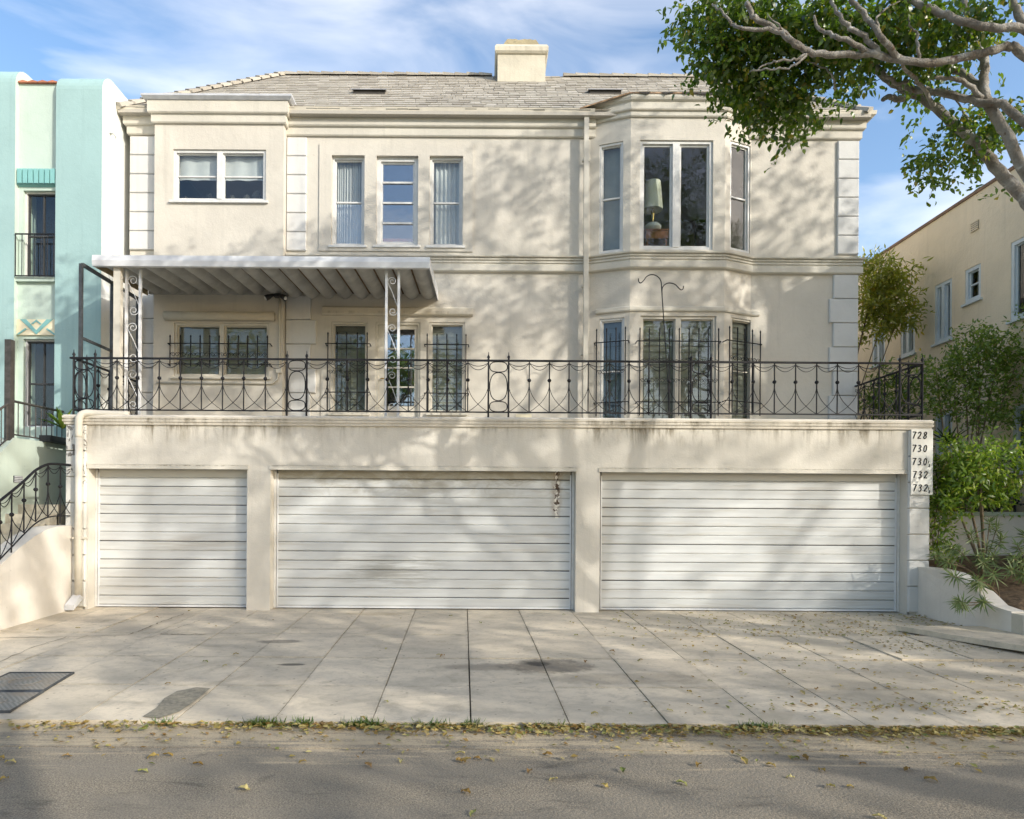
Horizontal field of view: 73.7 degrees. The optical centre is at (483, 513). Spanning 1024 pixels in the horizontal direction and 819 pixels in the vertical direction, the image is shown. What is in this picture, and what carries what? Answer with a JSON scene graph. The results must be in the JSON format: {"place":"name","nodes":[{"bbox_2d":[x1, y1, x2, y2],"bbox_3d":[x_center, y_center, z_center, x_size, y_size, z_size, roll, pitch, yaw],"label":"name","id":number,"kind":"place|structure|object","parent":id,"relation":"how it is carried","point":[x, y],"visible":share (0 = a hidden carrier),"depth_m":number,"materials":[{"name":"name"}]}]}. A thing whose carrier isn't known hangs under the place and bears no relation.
{"place":"outdoors","nodes":[
{"label":"outdoors","id":0,"kind":"place"},
{"bbox_2d":[0,606,1023,729],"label":"driveway","id":1,"kind":"structure","parent":0,"point":[338,665],"depth_m":7.58,"materials":[{"name":"concrete"}]},
{"bbox_2d":[0,690,43,712],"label":"utility cover","id":2,"kind":"object","parent":1,"relation":"on","point":[11,701],"visible":1,"depth_m":6.35,"materials":[{"name":"metal"}]},
{"bbox_2d":[0,438,66,523],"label":"mint stair wall","id":3,"kind":"structure","parent":1,"relation":"on","point":[21,460],"depth_m":11.40,"materials":[{"name":"paint"}]},
{"bbox_2d":[0,339,63,445],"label":"picket railing","id":4,"kind":"object","parent":3,"relation":"on","point":[10,401],"visible":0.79,"depth_m":11.00,"materials":[{"name":"brown metal"}]},
{"bbox_2d":[39,435,65,444],"bbox_3d":[-7.547,-1.291,12.048,0.190,0.108,0.648,0,0,0],"label":"plant pot","id":5,"kind":"object","parent":3,"relation":"on","point":[53,439],"visible":0.79,"depth_m":11.81,"materials":[{"name":"black plastic"}]},
{"bbox_2d":[38,407,75,428],"bbox_3d":[-7.492,-1.693,12.174,0.670,0.387,0.776,0,0,17],"label":"agave","id":6,"kind":"object","parent":5,"relation":"in","point":[60,423],"visible":0.7,"depth_m":12.00,"materials":[{"name":"green plant"}]},
{"bbox_2d":[1,504,65,543],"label":"stair","id":7,"kind":"object","parent":1,"relation":"on","point":[17,520],"visible":0.2,"depth_m":10.82,"materials":[{"name":"concrete"}]},
{"bbox_2d":[0,525,72,629],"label":"stair wall","id":8,"kind":"structure","parent":1,"relation":"on","point":[36,574],"depth_m":10.12,"materials":[{"name":"paint"}]},
{"bbox_2d":[0,463,70,559],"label":"stair railing","id":9,"kind":"object","parent":8,"relation":"on","point":[35,489],"visible":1,"depth_m":10.06,"materials":[{"name":"black metal"}]},
{"bbox_2d":[0,672,74,691],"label":"utility cover","id":10,"kind":"object","parent":1,"relation":"on","point":[44,681],"visible":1,"depth_m":6.93,"materials":[{"name":"metal"}]},
{"bbox_2d":[62,414,933,614],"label":"garage block","id":11,"kind":"structure","parent":1,"relation":"on","point":[272,512],"depth_m":11.21,"materials":[{"name":"beige paint"}]},
{"bbox_2d":[64,409,130,609],"bbox_3d":[-6.195,-0.070,10.949,0.892,3.200,0.266,0,0,-9],"label":"downspout","id":12,"kind":"object","parent":11,"relation":"attached to","point":[74,601],"visible":0.98,"depth_m":10.88,"materials":[{"name":"beige paint"}]},
{"bbox_2d":[78,263,138,414],"bbox_3d":[-6.582,-2.776,12.056,0.050,2.646,1.881,0,0,0],"label":"screen frame","id":13,"kind":"object","parent":11,"relation":"on","point":[82,266],"visible":0.54,"depth_m":11.47,"materials":[{"name":"metal"}]},
{"bbox_2d":[87,464,248,606],"bbox_3d":[-5.110,0.376,11.142,2.605,2.321,0.276,0,0,0],"label":"garage door","id":14,"kind":"structure","parent":11,"relation":"in","point":[166,535],"depth_m":11.22,"materials":[{"name":"white paint"}]},
{"bbox_2d":[269,465,577,609],"bbox_3d":[-0.987,0.403,11.142,4.976,2.321,0.276,0,0,0],"label":"garage door","id":15,"kind":"structure","parent":11,"relation":"in","point":[345,536],"depth_m":11.22,"materials":[{"name":"white paint"}]},
{"bbox_2d":[116,39,876,419],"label":"apartment house","id":16,"kind":"structure","parent":11,"relation":"on","point":[470,185],"depth_m":13.10,"materials":[{"name":"beige paint"}]},
{"bbox_2d":[169,150,267,203],"bbox_3d":[-5.009,-6.381,13.105,1.858,1.020,0.470,0,0,0],"label":"window","id":17,"kind":"structure","parent":16,"relation":"in","point":[221,168],"depth_m":13.01,"materials":[{"name":"white paint"}]},
{"bbox_2d":[156,298,281,383],"bbox_3d":[-4.998,-3.269,12.890,2.365,1.644,0.060,0,0,0],"label":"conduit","id":18,"kind":"object","parent":16,"relation":"attached to","point":[279,370],"visible":0.98,"depth_m":12.88,"materials":[{"name":"metal"}]},
{"bbox_2d":[167,335,271,366],"bbox_3d":[-4.973,-3.048,12.848,1.943,0.589,0.147,0,0,0],"label":"window grille","id":19,"kind":"object","parent":16,"relation":"attached to","point":[209,353],"depth_m":12.79,"materials":[{"name":"black metal"}]},
{"bbox_2d":[170,323,270,379],"bbox_3d":[-4.972,-3.074,12.976,1.895,1.066,0.212,0,0,0],"label":"window","id":20,"kind":"structure","parent":16,"relation":"in","point":[214,330],"depth_m":13.06,"materials":[{"name":"glass"}]},
{"bbox_2d":[92,255,437,416],"bbox_3d":[-3.635,-2.882,12.102,5.492,2.856,2.035,0,0,0],"label":"awning","id":21,"kind":"object","parent":16,"relation":"attached to","point":[326,277],"visible":0.92,"depth_m":11.38,"materials":[{"name":"white metal"}]},
{"bbox_2d":[264,293,287,300],"bbox_3d":[-3.895,-4.052,12.800,0.440,0.153,0.199,0,0,0],"label":"security light","id":22,"kind":"object","parent":16,"relation":"attached to","point":[267,297],"visible":1,"depth_m":12.75,"materials":[{"name":"black plastic"}]},
{"bbox_2d":[328,157,366,247],"bbox_3d":[-2.612,-5.989,13.220,0.733,1.772,0.300,0,0,0],"label":"window","id":23,"kind":"structure","parent":16,"relation":"in","point":[348,180],"depth_m":13.31,"materials":[{"name":"white paint"}]},
{"bbox_2d":[325,332,370,410],"bbox_3d":[-2.600,-2.702,13.048,0.868,1.496,0.147,0,0,0],"label":"window grille","id":24,"kind":"object","parent":16,"relation":"attached to","point":[337,370],"depth_m":12.98,"materials":[{"name":"black metal"}]},
{"bbox_2d":[328,322,369,415],"bbox_3d":[-2.588,-2.782,13.181,0.799,1.800,0.222,0,0,0],"label":"window","id":25,"kind":"structure","parent":16,"relation":"in","point":[351,328],"depth_m":13.28,"materials":[{"name":"grey glass"}]},
{"bbox_2d":[373,158,419,247],"bbox_3d":[-1.667,-5.984,13.215,0.903,1.762,0.290,0,0,0],"label":"window","id":26,"kind":"structure","parent":16,"relation":"in","point":[381,242],"depth_m":13.17,"materials":[{"name":"white paint"}]},
{"bbox_2d":[375,322,419,416],"bbox_3d":[-1.658,-2.725,13.174,0.860,1.917,0.132,0,0,0],"label":"french door","id":27,"kind":"structure","parent":16,"relation":"in","point":[380,326],"depth_m":13.17,"materials":[{"name":"beige paint"}]},
{"bbox_2d":[426,158,464,247],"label":"window","id":28,"kind":"structure","parent":16,"relation":"in","point":[446,180],"depth_m":13.31,"materials":[{"name":"white paint"}]},
{"bbox_2d":[424,333,468,410],"bbox_3d":[-0.716,-2.679,13.048,0.859,1.487,0.147,0,0,0],"label":"window grille","id":29,"kind":"object","parent":16,"relation":"attached to","point":[446,344],"depth_m":12.98,"materials":[{"name":"black metal"}]},
{"bbox_2d":[426,323,466,415],"bbox_3d":[-0.713,-2.777,13.181,0.790,1.790,0.222,0,0,0],"label":"window","id":30,"kind":"structure","parent":16,"relation":"in","point":[451,329],"depth_m":13.28,"materials":[{"name":"glass"}]},
{"bbox_2d":[581,116,589,417],"bbox_3d":[1.931,-4.428,12.990,0.135,6.220,0.160,0,0,0],"label":"downspout","id":31,"kind":"object","parent":16,"relation":"attached to","point":[585,285],"visible":0.93,"depth_m":12.93,"materials":[{"name":"beige paint"}]},
{"bbox_2d":[599,142,622,253],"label":"window","id":32,"kind":"structure","parent":16,"relation":"in","point":[611,161],"depth_m":13.11,"materials":[{"name":"glass"}]},
{"bbox_2d":[593,326,629,415],"bbox_3d":[2.405,-2.670,12.904,0.660,1.656,0.146,0,0,20],"label":"window grille","id":33,"kind":"object","parent":16,"relation":"attached to","point":[615,341],"depth_m":12.82,"materials":[{"name":"black metal"}]},
{"bbox_2d":[599,318,623,417],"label":"window","id":34,"kind":"structure","parent":16,"relation":"in","point":[618,323],"depth_m":13.09,"materials":[{"name":"glass"}]},
{"bbox_2d":[644,229,668,245],"bbox_3d":[3.362,-5.056,13.435,0.474,0.935,0.390,0,0,0],"label":"side table","id":35,"kind":"object","parent":16,"relation":"on","point":[656,237],"visible":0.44,"depth_m":13.26,"materials":[{"name":"red wood"}]},
{"bbox_2d":[644,179,662,229],"bbox_3d":[3.316,-6.015,13.410,0.386,0.984,0.386,0,0,0],"label":"table lamp","id":36,"kind":"object","parent":35,"relation":"on","point":[653,204],"visible":0.88,"depth_m":13.28,"materials":[{"name":"ceramic"}]},
{"bbox_2d":[639,141,712,249],"bbox_3d":[3.625,-6.004,12.928,1.376,2.061,0.105,0,0,0],"label":"window","id":37,"kind":"structure","parent":16,"relation":"in","point":[675,147],"depth_m":12.89,"materials":[{"name":"white paint"}]},
{"bbox_2d":[635,327,720,415],"bbox_3d":[3.639,-2.644,12.788,1.586,1.641,0.147,0,0,0],"label":"window grille","id":38,"kind":"object","parent":16,"relation":"attached to","point":[679,341],"depth_m":12.72,"materials":[{"name":"black metal"}]},
{"bbox_2d":[640,316,715,418],"bbox_3d":[3.657,-2.708,12.948,1.422,2.024,0.147,0,0,0],"label":"window","id":39,"kind":"structure","parent":16,"relation":"in","point":[674,323],"depth_m":13.01,"materials":[{"name":"glass"}]},
{"bbox_2d":[694,220,705,245],"bbox_3d":[5.668,-6.208,17.584,0.478,3.249,0.067,0,0,0],"label":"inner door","id":40,"kind":"structure","parent":16,"relation":"in","point":[700,225],"depth_m":17.55,"materials":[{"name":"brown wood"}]},
{"bbox_2d":[730,141,749,252],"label":"window","id":41,"kind":"structure","parent":16,"relation":"in","point":[746,149],"depth_m":13.12,"materials":[{"name":"white paint"}]},
{"bbox_2d":[731,318,750,418],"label":"window","id":42,"kind":"structure","parent":16,"relation":"in","point":[740,323],"depth_m":13.18,"materials":[{"name":"beige paint"}]},
{"bbox_2d":[722,326,761,415],"bbox_3d":[4.909,-2.684,12.952,0.878,1.632,0.146,0,0,-23],"label":"window grille","id":43,"kind":"object","parent":16,"relation":"attached to","point":[744,359],"depth_m":12.89,"materials":[{"name":"black metal"}]},
{"bbox_2d":[69,349,923,419],"bbox_3d":[0.215,-2.084,12.086,13.870,1.080,2.077,0,0,0],"label":"terrace railing","id":44,"kind":"object","parent":11,"relation":"on","point":[909,368],"visible":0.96,"depth_m":11.07,"materials":[{"name":"black metal"}]},
{"bbox_2d":[638,274,683,417],"bbox_3d":[2.967,-2.695,11.470,0.772,2.650,0.018,0,0,0],"label":"garden hook","id":45,"kind":"object","parent":11,"relation":"on","point":[663,320],"visible":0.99,"depth_m":11.46,"materials":[{"name":"black metal"}]},
{"bbox_2d":[599,468,907,611],"bbox_3d":[4.345,0.440,11.142,5.005,2.316,0.276,0,0,0],"label":"garage door","id":46,"kind":"structure","parent":11,"relation":"in","point":[670,538],"depth_m":11.22,"materials":[{"name":"white paint"}]},
{"bbox_2d":[910,429,932,494],"bbox_3d":[7.025,-0.825,10.950,0.346,1.048,0.031,0,0,0],"label":"number board","id":47,"kind":"object","parent":11,"relation":"attached to","point":[921,471],"visible":1,"depth_m":10.95,"materials":[{"name":"white paint"}]},
{"bbox_2d":[0,611,1023,772],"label":"leaf litter","id":48,"kind":"object","parent":1,"relation":"on","point":[995,729],"visible":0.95,"depth_m":5.71,"materials":[{"name":"brown plant"}]},
{"bbox_2d":[656,0,1023,210],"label":"ficus tree","id":49,"kind":"object","parent":1,"relation":"on","point":[843,42],"visible":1,"depth_m":6.78,"materials":[{"name":"green plant"}]},
{"bbox_2d":[896,626,1023,651],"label":"kerb slab","id":50,"kind":"structure","parent":1,"relation":"on","point":[986,636],"depth_m":9.00,"materials":[{"name":"concrete"}]},
{"bbox_2d":[916,567,1023,634],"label":"planter wall","id":51,"kind":"structure","parent":1,"relation":"on","point":[935,590],"depth_m":10.11,"materials":[{"name":"paint"}]},
{"bbox_2d":[928,555,1023,610],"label":"planter bed","id":52,"kind":"object","parent":51,"relation":"in","point":[1011,593],"visible":0.23,"depth_m":10.65,"materials":[{"name":"soil"}]},
{"bbox_2d":[928,484,964,567],"bbox_3d":[7.466,0.342,11.099,0.583,1.660,0.710,0,0,22],"label":"shrub","id":53,"kind":"object","parent":52,"relation":"on","point":[939,543],"visible":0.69,"depth_m":11.06,"materials":[{"name":"green plant"}]},
{"bbox_2d":[926,514,1012,579],"bbox_3d":[7.476,0.509,10.488,1.327,1.037,0.674,0,0,0],"label":"rosette plant","id":54,"kind":"object","parent":52,"relation":"on","point":[982,563],"visible":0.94,"depth_m":10.51,"materials":[{"name":"green plant"}]},
{"bbox_2d":[942,566,1008,616],"bbox_3d":[6.915,1.080,9.561,1.177,0.726,0.871,0,0,0],"label":"rosette plant","id":55,"kind":"object","parent":52,"relation":"on","point":[980,584],"visible":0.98,"depth_m":9.56,"materials":[{"name":"green plant"}]},
{"bbox_2d":[928,512,1023,559],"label":"wall","id":56,"kind":"structure","parent":52,"relation":"on","point":[1016,521],"depth_m":11.82,"materials":[{"name":"paint"}]},
{"bbox_2d":[929,459,1023,511],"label":"garden fence","id":57,"kind":"object","parent":56,"relation":"on","point":[1014,508],"visible":0.1,"depth_m":11.91,"materials":[{"name":"black metal"}]},
{"bbox_2d":[929,426,1023,559],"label":"shrub","id":58,"kind":"object","parent":52,"relation":"on","point":[980,463],"visible":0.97,"depth_m":10.84,"materials":[{"name":"green plant"}]},
{"bbox_2d":[933,425,971,444],"bbox_3d":[7.905,-1.337,11.603,0.541,0.350,0.622,0,0,-31],"label":"cluster","id":59,"kind":"object","parent":58,"relation":"attached to","point":[946,439],"visible":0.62,"depth_m":11.58,"materials":[{"name":"green plant"}]},
{"bbox_2d":[997,527,1023,584],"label":"rosette plant","id":60,"kind":"object","parent":52,"relation":"on","point":[1016,560],"visible":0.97,"depth_m":10.19,"materials":[{"name":"green plant"}]},
{"bbox_2d":[0,747,1023,818],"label":"street","id":61,"kind":"structure","parent":0,"point":[79,783],"depth_m":4.59,"materials":[{"name":"grey asphalt"}]},
{"bbox_2d":[238,783,249,789],"bbox_3d":[-1.569,1.790,4.463,0.080,0.028,0.046,5,8,0],"label":"fallen leaf","id":62,"kind":"object","parent":61,"relation":"on","point":[245,786],"visible":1,"depth_m":4.47,"materials":[{"name":"yellow plant"}]},
{"bbox_2d":[741,757,747,763],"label":"fallen leaf","id":63,"kind":"object","parent":61,"relation":"on","point":[745,759],"visible":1,"depth_m":5.03,"materials":[{"name":"yellow plant"}]},
{"bbox_2d":[872,813,886,818],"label":"fallen leaf","id":64,"kind":"object","parent":61,"relation":"on","point":[881,815],"visible":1,"depth_m":4.10,"materials":[{"name":"yellow plant"}]},
{"bbox_2d":[924,776,937,781],"bbox_3d":[3.070,1.822,4.691,0.050,0.033,0.074,0,0,-23],"label":"fallen leaf","id":65,"kind":"object","parent":61,"relation":"on","point":[931,777],"visible":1,"depth_m":4.70,"materials":[{"name":"brown plant"}]},
{"bbox_2d":[0,0,1023,262],"label":"sky","id":66,"kind":"structure","parent":0,"point":[142,46],"materials":[{"name":"blue"}]},
{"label":"ground","id":67,"kind":"structure","parent":0,"visible":0},
{"bbox_2d":[0,72,129,502],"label":"mint building","id":68,"kind":"structure","parent":67,"relation":"on","point":[55,141],"depth_m":12.45,"materials":[{"name":"paint"}]},
{"bbox_2d":[15,233,54,276],"bbox_3d":[-8.177,-4.704,12.420,0.713,0.783,0.020,0,0,0],"label":"balconet rail","id":69,"kind":"object","parent":68,"relation":"attached to","point":[34,234],"visible":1,"depth_m":12.41,"materials":[{"name":"black metal"}]},
{"bbox_2d":[25,192,54,274],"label":"window","id":70,"kind":"structure","parent":68,"relation":"in","point":[28,194],"depth_m":12.63,"materials":[{"name":"white paint"}]},
{"bbox_2d":[25,340,54,426],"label":"window","id":71,"kind":"structure","parent":68,"relation":"in","point":[28,383],"depth_m":12.63,"materials":[{"name":"white wood"}]},
{"bbox_2d":[107,119,120,369],"bbox_3d":[-6.917,-4.126,12.732,0.107,6.303,0.300,0,0,0],"label":"downspout","id":72,"kind":"object","parent":68,"relation":"attached to","point":[114,127],"visible":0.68,"depth_m":12.69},
{"bbox_2d":[0,724,1023,752],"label":"gutter","id":73,"kind":"object","parent":67,"relation":"on","point":[194,736],"visible":0.5,"depth_m":5.48,"materials":[{"name":"concrete"}]},
{"bbox_2d":[140,716,778,729],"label":"kerb grass","id":74,"kind":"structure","parent":73,"relation":"on","point":[366,721],"depth_m":5.80,"materials":[{"name":"green plant"}]},
{"bbox_2d":[857,166,1023,511],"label":"tan building","id":75,"kind":"structure","parent":67,"relation":"on","point":[971,244],"depth_m":13.86,"materials":[{"name":"paint"}]},
{"bbox_2d":[869,329,884,367],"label":"window","id":76,"kind":"structure","parent":75,"relation":"in","point":[878,351],"depth_m":16.81,"materials":[{"name":"white glass"}]},
{"bbox_2d":[897,317,915,359],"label":"window","id":77,"kind":"structure","parent":75,"relation":"in","point":[907,339],"depth_m":15.65,"materials":[{"name":"white glass"}]},
{"bbox_2d":[931,278,952,346],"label":"window","id":78,"kind":"structure","parent":75,"relation":"in","point":[943,291],"depth_m":14.46,"materials":[{"name":"white glass"}]},
{"bbox_2d":[935,411,951,456],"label":"window","id":79,"kind":"structure","parent":75,"relation":"in","point":[946,419],"depth_m":14.42,"materials":[{"name":"white glass"}]},
{"bbox_2d":[961,263,982,307],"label":"window","id":80,"kind":"structure","parent":75,"relation":"in","point":[970,299],"depth_m":13.71,"materials":[{"name":"white wood"}]},
{"bbox_2d":[1006,237,1023,324],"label":"window","id":81,"kind":"structure","parent":75,"relation":"in","point":[1015,256],"depth_m":12.53,"materials":[{"name":"white wood"}]},
{"bbox_2d":[1007,404,1023,475],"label":"window","id":82,"kind":"structure","parent":75,"relation":"in","point":[1021,408],"depth_m":12.46,"materials":[{"name":"white glass"}]},
{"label":"side yard","id":83,"kind":"structure","parent":0,"visible":0},
{"bbox_2d":[857,243,935,418],"bbox_3d":[8.698,-2.725,14.918,2.274,6.517,1.610,0,0,-31],"label":"tree","id":84,"kind":"object","parent":83,"relation":"on","point":[888,288],"visible":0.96,"depth_m":14.88,"materials":[{"name":"green plant"}]},
{"bbox_2d":[857,357,936,419],"bbox_3d":[8.187,-1.298,13.678,1.623,3.653,1.157,0,0,0],"label":"shrub","id":85,"kind":"object","parent":83,"relation":"on","point":[892,394],"visible":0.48,"depth_m":13.56,"materials":[{"name":"green plant"}]},
{"bbox_2d":[897,302,1023,511],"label":"shrub","id":86,"kind":"object","parent":83,"relation":"on","point":[1000,360],"visible":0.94,"depth_m":12.23,"materials":[{"name":"green plant"}]},
{"bbox_2d":[930,465,1021,511],"bbox_3d":[9.339,-0.207,12.677,2.324,1.516,0.995,0,0,0],"label":"shrub","id":87,"kind":"object","parent":83,"relation":"on","point":[986,509],"visible":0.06,"depth_m":12.62,"materials":[{"name":"green plant"}]}
]}

